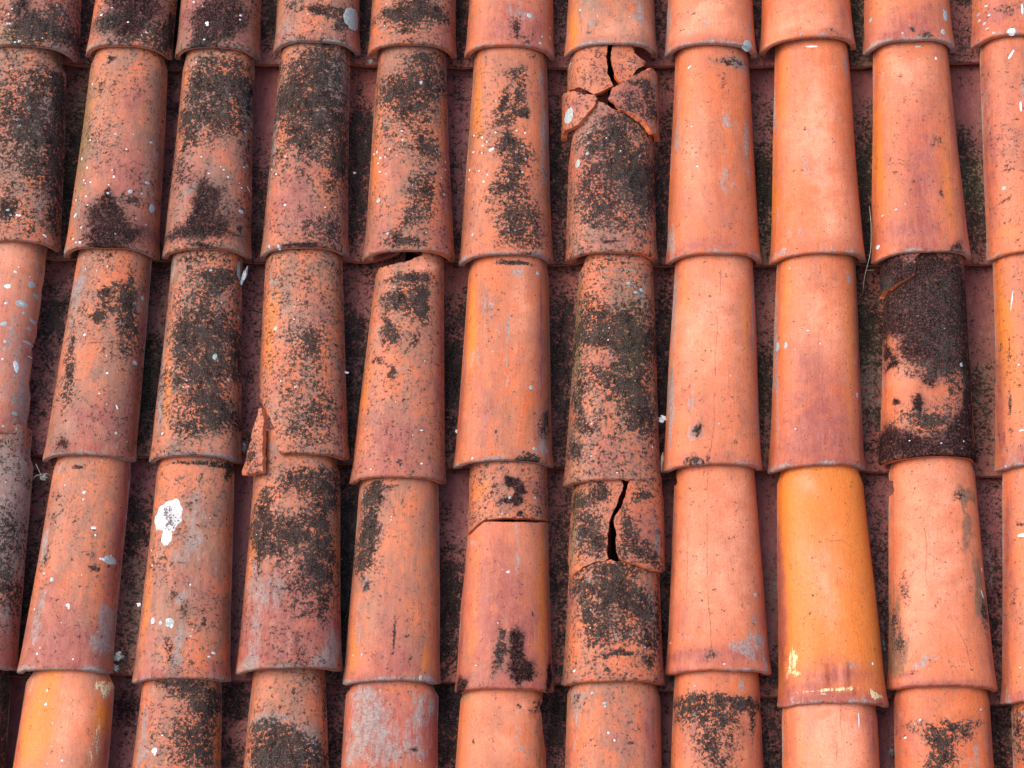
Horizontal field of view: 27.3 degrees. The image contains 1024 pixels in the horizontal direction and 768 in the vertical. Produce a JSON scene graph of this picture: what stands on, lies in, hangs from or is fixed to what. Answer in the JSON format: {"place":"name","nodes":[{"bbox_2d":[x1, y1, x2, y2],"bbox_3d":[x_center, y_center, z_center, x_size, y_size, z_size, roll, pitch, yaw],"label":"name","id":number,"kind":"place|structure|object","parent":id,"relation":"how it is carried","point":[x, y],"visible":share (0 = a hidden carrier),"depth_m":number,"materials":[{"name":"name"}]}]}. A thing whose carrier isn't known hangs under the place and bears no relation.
{"place":"outdoors","nodes":[
{"label":"outdoors","id":0,"kind":"place"},
{"bbox_2d":[405,45,618,561],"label":"roof deck","id":1,"kind":"structure","parent":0,"point":[613,552],"depth_m":3.87,"materials":[{"name":"black"}]},
{"bbox_2d":[5,677,28,767],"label":"channel tile","id":2,"kind":"object","parent":1,"relation":"on","point":[18,685],"visible":0.06,"depth_m":3.71,"materials":[{"name":"ceramic"}]},
{"bbox_2d":[13,670,114,767],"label":"cover tile","id":3,"kind":"object","parent":2,"relation":"on","point":[66,719],"visible":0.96,"depth_m":3.62,"materials":[{"name":"ceramic"}]},
{"bbox_2d":[17,455,130,673],"bbox_3d":[-0.770,0.296,3.734,0.169,0.064,0.448,3,71,1],"label":"cover tile","id":4,"kind":"object","parent":3,"relation":"on","point":[71,618],"visible":1,"depth_m":3.71,"materials":[{"name":"ceramic"}]},
{"bbox_2d":[42,248,151,461],"bbox_3d":[-0.756,-0.075,3.864,0.170,0.066,0.457,3,71,1],"label":"cover tile","id":5,"kind":"object","parent":4,"relation":"on","point":[95,410],"visible":1,"depth_m":3.84,"materials":[{"name":"ceramic"}]},
{"bbox_2d":[64,47,167,259],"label":"cover tile","id":6,"kind":"object","parent":5,"relation":"on","point":[117,199],"visible":0.99,"depth_m":3.97,"materials":[{"name":"ceramic"}]},
{"bbox_2d":[8,456,56,677],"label":"channel tile","id":7,"kind":"object","parent":1,"relation":"on","point":[40,491],"visible":0.19,"depth_m":3.82,"materials":[{"name":"ceramic"}]},
{"bbox_2d":[27,260,76,456],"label":"channel tile","id":8,"kind":"object","parent":7,"relation":"on","point":[56,291],"visible":0.23,"depth_m":3.94,"materials":[{"name":"ceramic"}]},
{"bbox_2d":[46,64,89,260],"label":"channel tile","id":9,"kind":"object","parent":8,"relation":"on","point":[77,80],"visible":0.14,"depth_m":4.09,"materials":[{"name":"ceramic"}]},
{"bbox_2d":[62,0,94,67],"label":"channel tile","id":10,"kind":"object","parent":9,"relation":"on","point":[87,8],"visible":0.29,"depth_m":4.15,"materials":[{"name":"ceramic"}]},
{"bbox_2d":[86,0,177,59],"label":"cover tile","id":11,"kind":"object","parent":10,"relation":"on","point":[148,24],"visible":1,"depth_m":4.06,"materials":[{"name":"ceramic"}]},
{"bbox_2d":[108,675,142,767],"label":"channel tile","id":12,"kind":"object","parent":1,"relation":"on","point":[127,699],"visible":0.16,"depth_m":3.71,"materials":[{"name":"ceramic"}]},
{"bbox_2d":[109,458,159,675],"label":"channel tile","id":13,"kind":"object","parent":1,"relation":"on","point":[139,517],"visible":0.12,"depth_m":3.80,"materials":[{"name":"ceramic"}]},
{"bbox_2d":[132,456,233,683],"bbox_3d":[-0.576,0.302,3.730,0.174,0.068,0.461,1,71,0],"label":"cover tile","id":14,"kind":"object","parent":13,"relation":"on","point":[185,627],"visible":1,"depth_m":3.70,"materials":[{"name":"ceramic"}]},
{"bbox_2d":[136,261,170,457],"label":"channel tile","id":15,"kind":"object","parent":1,"relation":"on","point":[158,300],"visible":0.14,"depth_m":3.94,"materials":[{"name":"ceramic"}]},
{"bbox_2d":[149,249,242,462],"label":"cover tile","id":16,"kind":"object","parent":1,"relation":"on","point":[198,408],"visible":0.98,"depth_m":3.84,"materials":[{"name":"ceramic"}]},
{"bbox_2d":[162,48,254,259],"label":"cover tile","id":17,"kind":"object","parent":16,"relation":"on","point":[210,203],"visible":1,"depth_m":3.97,"materials":[{"name":"ceramic"}]},
{"bbox_2d":[175,0,260,59],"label":"cover tile","id":18,"kind":"object","parent":17,"relation":"on","point":[230,24],"visible":1,"depth_m":4.06,"materials":[{"name":"ceramic"}]},
{"bbox_2d":[221,681,251,767],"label":"channel tile","id":19,"kind":"object","parent":1,"relation":"on","point":[236,696],"visible":0.12,"depth_m":3.71,"materials":[{"name":"ceramic"}]},
{"bbox_2d":[230,464,253,681],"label":"channel tile","id":20,"kind":"object","parent":1,"relation":"on","point":[243,487],"visible":0.09,"depth_m":3.80,"materials":[{"name":"ceramic"}]},
{"bbox_2d":[233,263,274,464],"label":"channel tile","id":21,"kind":"object","parent":1,"relation":"on","point":[252,305],"visible":0.12,"depth_m":3.94,"materials":[{"name":"ceramic"}]},
{"bbox_2d":[243,66,278,263],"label":"channel tile","id":22,"kind":"object","parent":1,"relation":"on","point":[265,88],"visible":0.13,"depth_m":4.08,"materials":[{"name":"ceramic"}]},
{"bbox_2d":[325,465,359,683],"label":"channel tile","id":23,"kind":"object","parent":1,"relation":"on","point":[349,495],"visible":0.11,"depth_m":3.81,"materials":[{"name":"ceramic"}]},
{"bbox_2d":[235,430,342,674],"bbox_3d":[-0.390,0.294,3.728,0.189,0.076,0.443,0,70,0],"label":"cover tile","id":24,"kind":"object","parent":23,"relation":"on","point":[291,613],"visible":0.97,"depth_m":3.70,"materials":[{"name":"ceramic"}]},
{"bbox_2d":[337,252,405,464],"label":"channel tile","id":25,"kind":"object","parent":23,"relation":"on","point":[358,284],"visible":0.16,"depth_m":3.96,"materials":[{"name":"ceramic"}]},
{"bbox_2d":[259,248,349,460],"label":"cover tile","id":26,"kind":"object","parent":25,"relation":"on","point":[302,382],"visible":0.98,"depth_m":3.84,"materials":[{"name":"ceramic"}]},
{"bbox_2d":[260,42,349,258],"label":"cover tile","id":27,"kind":"object","parent":26,"relation":"on","point":[307,200],"visible":0.98,"depth_m":3.98,"materials":[{"name":"ceramic"}]},
{"bbox_2d":[273,0,360,54],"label":"cover tile","id":28,"kind":"object","parent":27,"relation":"on","point":[322,21],"visible":1,"depth_m":4.06,"materials":[{"name":"ceramic"}]},
{"bbox_2d":[341,66,400,263],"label":"channel tile","id":29,"kind":"object","parent":25,"relation":"on","point":[363,80],"visible":0.15,"depth_m":4.07,"materials":[{"name":"ceramic"}]},
{"bbox_2d":[350,0,378,67],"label":"channel tile","id":30,"kind":"object","parent":29,"relation":"on","point":[365,9],"visible":0.18,"depth_m":4.14,"materials":[{"name":"ceramic"}]},
{"bbox_2d":[367,0,456,58],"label":"cover tile","id":31,"kind":"object","parent":30,"relation":"on","point":[430,23],"visible":1,"depth_m":4.06,"materials":[{"name":"ceramic"}]},
{"bbox_2d":[342,478,440,684],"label":"cover tile","id":32,"kind":"object","parent":1,"relation":"on","point":[393,634],"visible":0.99,"depth_m":3.70,"materials":[{"name":"ceramic"}]},
{"bbox_2d":[350,252,445,484],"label":"cover tile","id":33,"kind":"object","parent":32,"relation":"on","point":[401,427],"visible":1,"depth_m":3.82,"materials":[{"name":"ceramic"}]},
{"bbox_2d":[413,252,470,468],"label":"channel tile","id":34,"kind":"object","parent":1,"relation":"on","point":[456,275],"visible":0.17,"depth_m":3.94,"materials":[{"name":"ceramic"}]},
{"bbox_2d":[415,68,473,262],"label":"channel tile","id":35,"kind":"object","parent":34,"relation":"on","point":[459,89],"visible":0.11,"depth_m":4.08,"materials":[{"name":"ceramic"}]},
{"bbox_2d":[362,45,454,261],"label":"cover tile","id":36,"kind":"object","parent":35,"relation":"on","point":[409,209],"visible":0.98,"depth_m":3.97,"materials":[{"name":"ceramic"}]},
{"bbox_2d":[446,0,474,68],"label":"channel tile","id":37,"kind":"object","parent":35,"relation":"on","point":[460,61],"visible":0.27,"depth_m":4.14,"materials":[{"name":"ceramic"}]},
{"bbox_2d":[464,0,554,59],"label":"cover tile","id":38,"kind":"object","parent":37,"relation":"on","point":[512,23],"visible":1,"depth_m":4.06,"materials":[{"name":"ceramic"}]},
{"bbox_2d":[453,255,553,468],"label":"cover tile","id":39,"kind":"object","parent":34,"relation":"on","point":[504,414],"visible":0.98,"depth_m":3.83,"materials":[{"name":"ceramic"}]},
{"bbox_2d":[459,47,553,265],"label":"cover tile","id":40,"kind":"object","parent":39,"relation":"on","point":[507,209],"visible":0.99,"depth_m":3.97,"materials":[{"name":"ceramic"}]},
{"bbox_2d":[438,468,503,683],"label":"channel tile","id":41,"kind":"object","parent":1,"relation":"on","point":[453,510],"visible":0.14,"depth_m":3.80,"materials":[{"name":"ceramic"}]},
{"bbox_2d":[539,685,569,767],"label":"channel tile","id":42,"kind":"object","parent":1,"relation":"on","point":[553,708],"visible":0.14,"depth_m":3.71,"materials":[{"name":"ceramic"}]},
{"bbox_2d":[455,689,545,767],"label":"cover tile","id":43,"kind":"object","parent":42,"relation":"on","point":[500,728],"visible":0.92,"depth_m":3.61,"materials":[{"name":"ceramic"}]},
{"bbox_2d":[455,522,553,692],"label":"cover tile","id":44,"kind":"object","parent":43,"relation":"on","point":[505,632],"visible":1,"depth_m":3.68,"materials":[{"name":"ceramic"}]},
{"bbox_2d":[468,461,547,534],"bbox_3d":[-0.006,0.177,3.776,0.144,0.058,0.192,1,71,0],"label":"tile shard","id":45,"kind":"object","parent":44,"relation":"on","point":[513,490],"visible":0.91,"depth_m":3.75,"materials":[{"name":"ceramic"}]},
{"bbox_2d":[565,681,660,767],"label":"cover tile","id":46,"kind":"object","parent":42,"relation":"on","point":[613,724],"visible":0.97,"depth_m":3.61,"materials":[{"name":"ceramic"}]},
{"bbox_2d":[561,560,664,686],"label":"cover tile","id":47,"kind":"object","parent":46,"relation":"on","point":[613,628],"visible":0.99,"depth_m":3.67,"materials":[{"name":"ceramic"}]},
{"bbox_2d":[568,480,622,575],"bbox_3d":[0.149,0.249,3.749,0.097,0.062,0.193,1,70,2],"label":"tile shard","id":48,"kind":"object","parent":47,"relation":"on","point":[593,505],"visible":0.98,"depth_m":3.73,"materials":[{"name":"ceramic"}]},
{"bbox_2d":[511,468,610,684],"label":"channel tile","id":49,"kind":"object","parent":1,"relation":"on","point":[559,504],"visible":0.12,"depth_m":3.80,"materials":[{"name":"ceramic"}]},
{"bbox_2d":[547,264,583,468],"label":"channel tile","id":50,"kind":"object","parent":49,"relation":"on","point":[563,285],"visible":0.16,"depth_m":3.94,"materials":[{"name":"ceramic"}]},
{"bbox_2d":[547,45,608,266],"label":"channel tile","id":51,"kind":"object","parent":50,"relation":"on","point":[559,149],"visible":0.12,"depth_m":4.06,"materials":[{"name":"ceramic"}]},
{"bbox_2d":[565,101,657,262],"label":"cover tile","id":52,"kind":"object","parent":51,"relation":"on","point":[611,208],"visible":1,"depth_m":3.94,"materials":[{"name":"ceramic"}]},
{"bbox_2d":[608,68,659,141],"bbox_3d":[0.233,-0.537,4.020,0.108,0.062,0.141,2,70,-5],"label":"tile shard","id":53,"kind":"object","parent":52,"relation":"attached to","point":[635,97],"visible":1,"depth_m":4.00,"materials":[{"name":"ceramic"}]},
{"bbox_2d":[562,253,660,487],"bbox_3d":[0.189,-0.039,3.850,0.181,0.068,0.472,2,71,1],"label":"cover tile","id":54,"kind":"object","parent":50,"relation":"on","point":[613,430],"visible":1,"depth_m":3.83,"materials":[{"name":"ceramic"}]},
{"bbox_2d":[618,479,676,691],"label":"channel tile","id":55,"kind":"object","parent":1,"relation":"on","point":[668,485],"visible":0.11,"depth_m":3.79,"materials":[{"name":"ceramic"}]},
{"bbox_2d":[614,471,664,572],"bbox_3d":[0.228,0.246,3.746,0.100,0.062,0.184,3,70,-3],"label":"tile shard","id":56,"kind":"object","parent":55,"relation":"on","point":[639,527],"visible":1,"depth_m":3.72,"materials":[{"name":"ceramic"}]},
{"bbox_2d":[653,267,676,478],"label":"channel tile","id":57,"kind":"object","parent":1,"relation":"on","point":[663,288],"visible":0.08,"depth_m":3.95,"materials":[{"name":"ceramic"}]},
{"bbox_2d":[614,67,674,267],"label":"channel tile","id":58,"kind":"object","parent":57,"relation":"on","point":[662,147],"visible":0.13,"depth_m":4.07,"materials":[{"name":"ceramic"}]},
{"bbox_2d":[634,0,675,68],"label":"channel tile","id":59,"kind":"object","parent":58,"relation":"on","point":[661,61],"visible":0.21,"depth_m":4.14,"materials":[{"name":"ceramic"}]},
{"bbox_2d":[564,0,657,57],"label":"cover tile","id":60,"kind":"object","parent":59,"relation":"on","point":[608,22],"visible":1,"depth_m":4.06,"materials":[{"name":"ceramic"}]},
{"bbox_2d":[664,0,756,57],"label":"cover tile","id":61,"kind":"object","parent":59,"relation":"on","point":[710,22],"visible":1,"depth_m":4.06,"materials":[{"name":"ceramic"}]},
{"bbox_2d":[658,692,673,767],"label":"channel tile","id":62,"kind":"object","parent":1,"relation":"on","point":[666,703],"visible":0.06,"depth_m":3.71,"materials":[{"name":"ceramic"}]},
{"bbox_2d":[671,671,762,767],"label":"cover tile","id":63,"kind":"object","parent":62,"relation":"on","point":[716,722],"visible":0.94,"depth_m":3.62,"materials":[{"name":"ceramic"}]},
{"bbox_2d":[850,67,880,266],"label":"channel tile","id":64,"kind":"object","parent":1,"relation":"on","point":[862,90],"visible":0.12,"depth_m":4.08,"materials":[{"name":"ceramic"}]},
{"bbox_2d":[855,265,890,473],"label":"channel tile","id":65,"kind":"object","parent":1,"relation":"on","point":[870,303],"visible":0.12,"depth_m":3.93,"materials":[{"name":"ceramic"}]},
{"bbox_2d":[878,252,976,464],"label":"cover tile","id":66,"kind":"object","parent":65,"relation":"on","point":[926,404],"visible":1,"depth_m":3.83,"materials":[{"name":"ceramic"}]},
{"bbox_2d":[859,472,895,698],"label":"channel tile","id":67,"kind":"object","parent":1,"relation":"on","point":[878,490],"visible":0.12,"depth_m":3.82,"materials":[{"name":"ceramic"}]},
{"bbox_2d":[949,64,992,265],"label":"channel tile","id":68,"kind":"object","parent":1,"relation":"on","point":[966,87],"visible":0.11,"depth_m":4.08,"materials":[{"name":"ceramic"}]},
{"bbox_2d":[871,41,971,264],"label":"cover tile","id":69,"kind":"object","parent":68,"relation":"on","point":[918,205],"visible":0.98,"depth_m":3.97,"materials":[{"name":"ceramic"}]},
{"bbox_2d":[863,0,955,55],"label":"cover tile","id":70,"kind":"object","parent":69,"relation":"on","point":[888,21],"visible":1,"depth_m":4.06,"materials":[{"name":"ceramic"}]},
{"bbox_2d":[964,266,1001,477],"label":"channel tile","id":71,"kind":"object","parent":1,"relation":"on","point":[979,292],"visible":0.17,"depth_m":3.93,"materials":[{"name":"ceramic"}]},
{"bbox_2d":[975,478,1011,705],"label":"channel tile","id":72,"kind":"object","parent":1,"relation":"on","point":[989,494],"visible":0.12,"depth_m":3.80,"materials":[{"name":"ceramic"}]},
{"bbox_2d":[886,456,997,691],"bbox_3d":[0.756,0.308,3.724,0.194,0.075,0.471,1,70,0],"label":"cover tile","id":73,"kind":"object","parent":72,"relation":"on","point":[939,631],"visible":0.98,"depth_m":3.69,"materials":[{"name":"ceramic"}]},
{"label":"channel tile","id":74,"kind":"object","parent":1,"relation":"on","visible":0},
{"bbox_2d":[980,36,1023,261],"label":"cover tile","id":75,"kind":"object","parent":74,"relation":"on","point":[1002,79],"visible":1,"depth_m":3.99,"materials":[{"name":"ceramic"}]},
{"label":"channel tile","id":76,"kind":"object","parent":1,"relation":"on","visible":0},
{"bbox_2d":[0,241,47,433],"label":"cover tile","id":77,"kind":"object","parent":76,"relation":"on","point":[22,269],"visible":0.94,"depth_m":3.87,"materials":[{"name":"ceramic"}]},
{"bbox_2d":[0,46,65,251],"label":"cover tile","id":78,"kind":"object","parent":77,"relation":"on","point":[32,108],"visible":0.99,"depth_m":3.98,"materials":[{"name":"ceramic"}]},
{"bbox_2d":[0,0,81,61],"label":"cover tile","id":79,"kind":"object","parent":78,"relation":"on","point":[55,25],"visible":1,"depth_m":4.05,"materials":[{"name":"ceramic"}]},
{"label":"channel tile","id":80,"kind":"object","parent":1,"relation":"on","visible":0},
{"bbox_2d":[993,253,1023,471],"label":"cover tile","id":81,"kind":"object","parent":80,"relation":"on","point":[1008,280],"visible":1,"depth_m":3.85,"materials":[{"name":"ceramic"}]},
{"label":"channel tile","id":82,"kind":"object","parent":1,"relation":"on","visible":0},
{"bbox_2d":[1000,467,1023,703],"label":"cover tile","id":83,"kind":"object","parent":82,"relation":"on","point":[1012,689],"visible":0.99,"depth_m":3.71,"materials":[{"name":"ceramic"}]},
{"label":"channel tile","id":84,"kind":"object","parent":1,"relation":"on","visible":0},
{"bbox_2d":[0,670,10,767],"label":"cover tile","id":85,"kind":"object","parent":84,"relation":"on","point":[5,688],"visible":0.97,"depth_m":3.65,"materials":[{"name":"ceramic"}]},
{"bbox_2d":[0,423,33,670],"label":"cover tile","id":86,"kind":"object","parent":85,"relation":"on","point":[16,472],"visible":1,"depth_m":3.74,"materials":[{"name":"ceramic"}]},
{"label":"cover tile","id":87,"kind":"object","parent":1,"relation":"on","visible":0},
{"bbox_2d":[243,668,328,767],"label":"cover tile","id":88,"kind":"object","parent":87,"relation":"on","point":[287,723],"visible":0.92,"depth_m":3.62,"materials":[{"name":"ceramic"}]},
{"label":"cover tile","id":89,"kind":"object","parent":1,"relation":"on","visible":0},
{"bbox_2d":[341,681,438,767],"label":"cover tile","id":90,"kind":"object","parent":89,"relation":"on","point":[390,724],"visible":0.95,"depth_m":3.61,"materials":[{"name":"ceramic"}]},
{"label":"cover tile","id":91,"kind":"object","parent":1,"relation":"on","visible":0},
{"bbox_2d":[782,703,879,767],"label":"cover tile","id":92,"kind":"object","parent":91,"relation":"on","point":[821,735],"visible":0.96,"depth_m":3.60,"materials":[{"name":"ceramic"}]},
{"bbox_2d":[777,466,888,707],"bbox_3d":[0.558,0.330,3.715,0.195,0.076,0.482,0,71,0],"label":"cover tile","id":93,"kind":"object","parent":92,"relation":"on","point":[829,645],"visible":0.99,"depth_m":3.68,"materials":[{"name":"ceramic"}]},
{"bbox_2d":[767,254,865,473],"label":"cover tile","id":94,"kind":"object","parent":93,"relation":"on","point":[816,416],"visible":0.95,"depth_m":3.83,"materials":[{"name":"ceramic"}]},
{"bbox_2d":[769,38,865,264],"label":"cover tile","id":95,"kind":"object","parent":94,"relation":"on","point":[815,202],"visible":0.98,"depth_m":3.97,"materials":[{"name":"ceramic"}]},
{"bbox_2d":[759,0,855,54],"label":"cover tile","id":96,"kind":"object","parent":95,"relation":"on","point":[782,21],"visible":1,"depth_m":4.06,"materials":[{"name":"ceramic"}]},
{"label":"channel tile","id":97,"kind":"object","parent":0,"visible":0},
{"label":"cover tile","id":98,"kind":"object","parent":97,"relation":"on","visible":0},
{"bbox_2d":[132,679,221,767],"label":"cover tile","id":99,"kind":"object","parent":98,"relation":"on","point":[179,724],"visible":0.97,"depth_m":3.62,"materials":[{"name":"ceramic"}]},
{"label":"channel tile","id":100,"kind":"object","parent":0,"visible":0},
{"bbox_2d":[760,698,782,767],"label":"channel tile","id":101,"kind":"object","parent":100,"relation":"on","point":[771,718],"visible":0.11,"depth_m":3.70,"materials":[{"name":"ceramic"}]},
{"bbox_2d":[754,470,779,697],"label":"channel tile","id":102,"kind":"object","parent":101,"relation":"on","point":[766,488],"visible":0.13,"depth_m":3.80,"materials":[{"name":"ceramic"}]},
{"bbox_2d":[665,464,771,675],"bbox_3d":[0.366,0.283,3.733,0.188,0.075,0.472,1,70,0],"label":"cover tile","id":103,"kind":"object","parent":102,"relation":"on","point":[717,616],"visible":0.96,"depth_m":3.70,"materials":[{"name":"ceramic"}]},
{"bbox_2d":[662,255,762,472],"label":"cover tile","id":104,"kind":"object","parent":103,"relation":"on","point":[712,413],"visible":0.98,"depth_m":3.83,"materials":[{"name":"ceramic"}]},
{"bbox_2d":[665,45,761,264],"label":"cover tile","id":105,"kind":"object","parent":104,"relation":"on","point":[712,209],"visible":1,"depth_m":3.97,"materials":[{"name":"ceramic"}]},
{"bbox_2d":[753,267,776,470],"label":"channel tile","id":106,"kind":"object","parent":102,"relation":"on","point":[764,285],"visible":0.11,"depth_m":3.94,"materials":[{"name":"ceramic"}]},
{"bbox_2d":[749,67,776,266],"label":"channel tile","id":107,"kind":"object","parent":106,"relation":"on","point":[762,92],"visible":0.12,"depth_m":4.08,"materials":[{"name":"ceramic"}]},
{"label":"channel tile","id":108,"kind":"object","parent":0,"visible":0},
{"bbox_2d":[990,706,1012,767],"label":"channel tile","id":109,"kind":"object","parent":108,"relation":"on","point":[1001,724],"visible":0.1,"depth_m":3.70,"materials":[{"name":"ceramic"}]},
{"bbox_2d":[894,686,993,767],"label":"cover tile","id":110,"kind":"object","parent":109,"relation":"on","point":[942,727],"visible":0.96,"depth_m":3.61,"materials":[{"name":"ceramic"}]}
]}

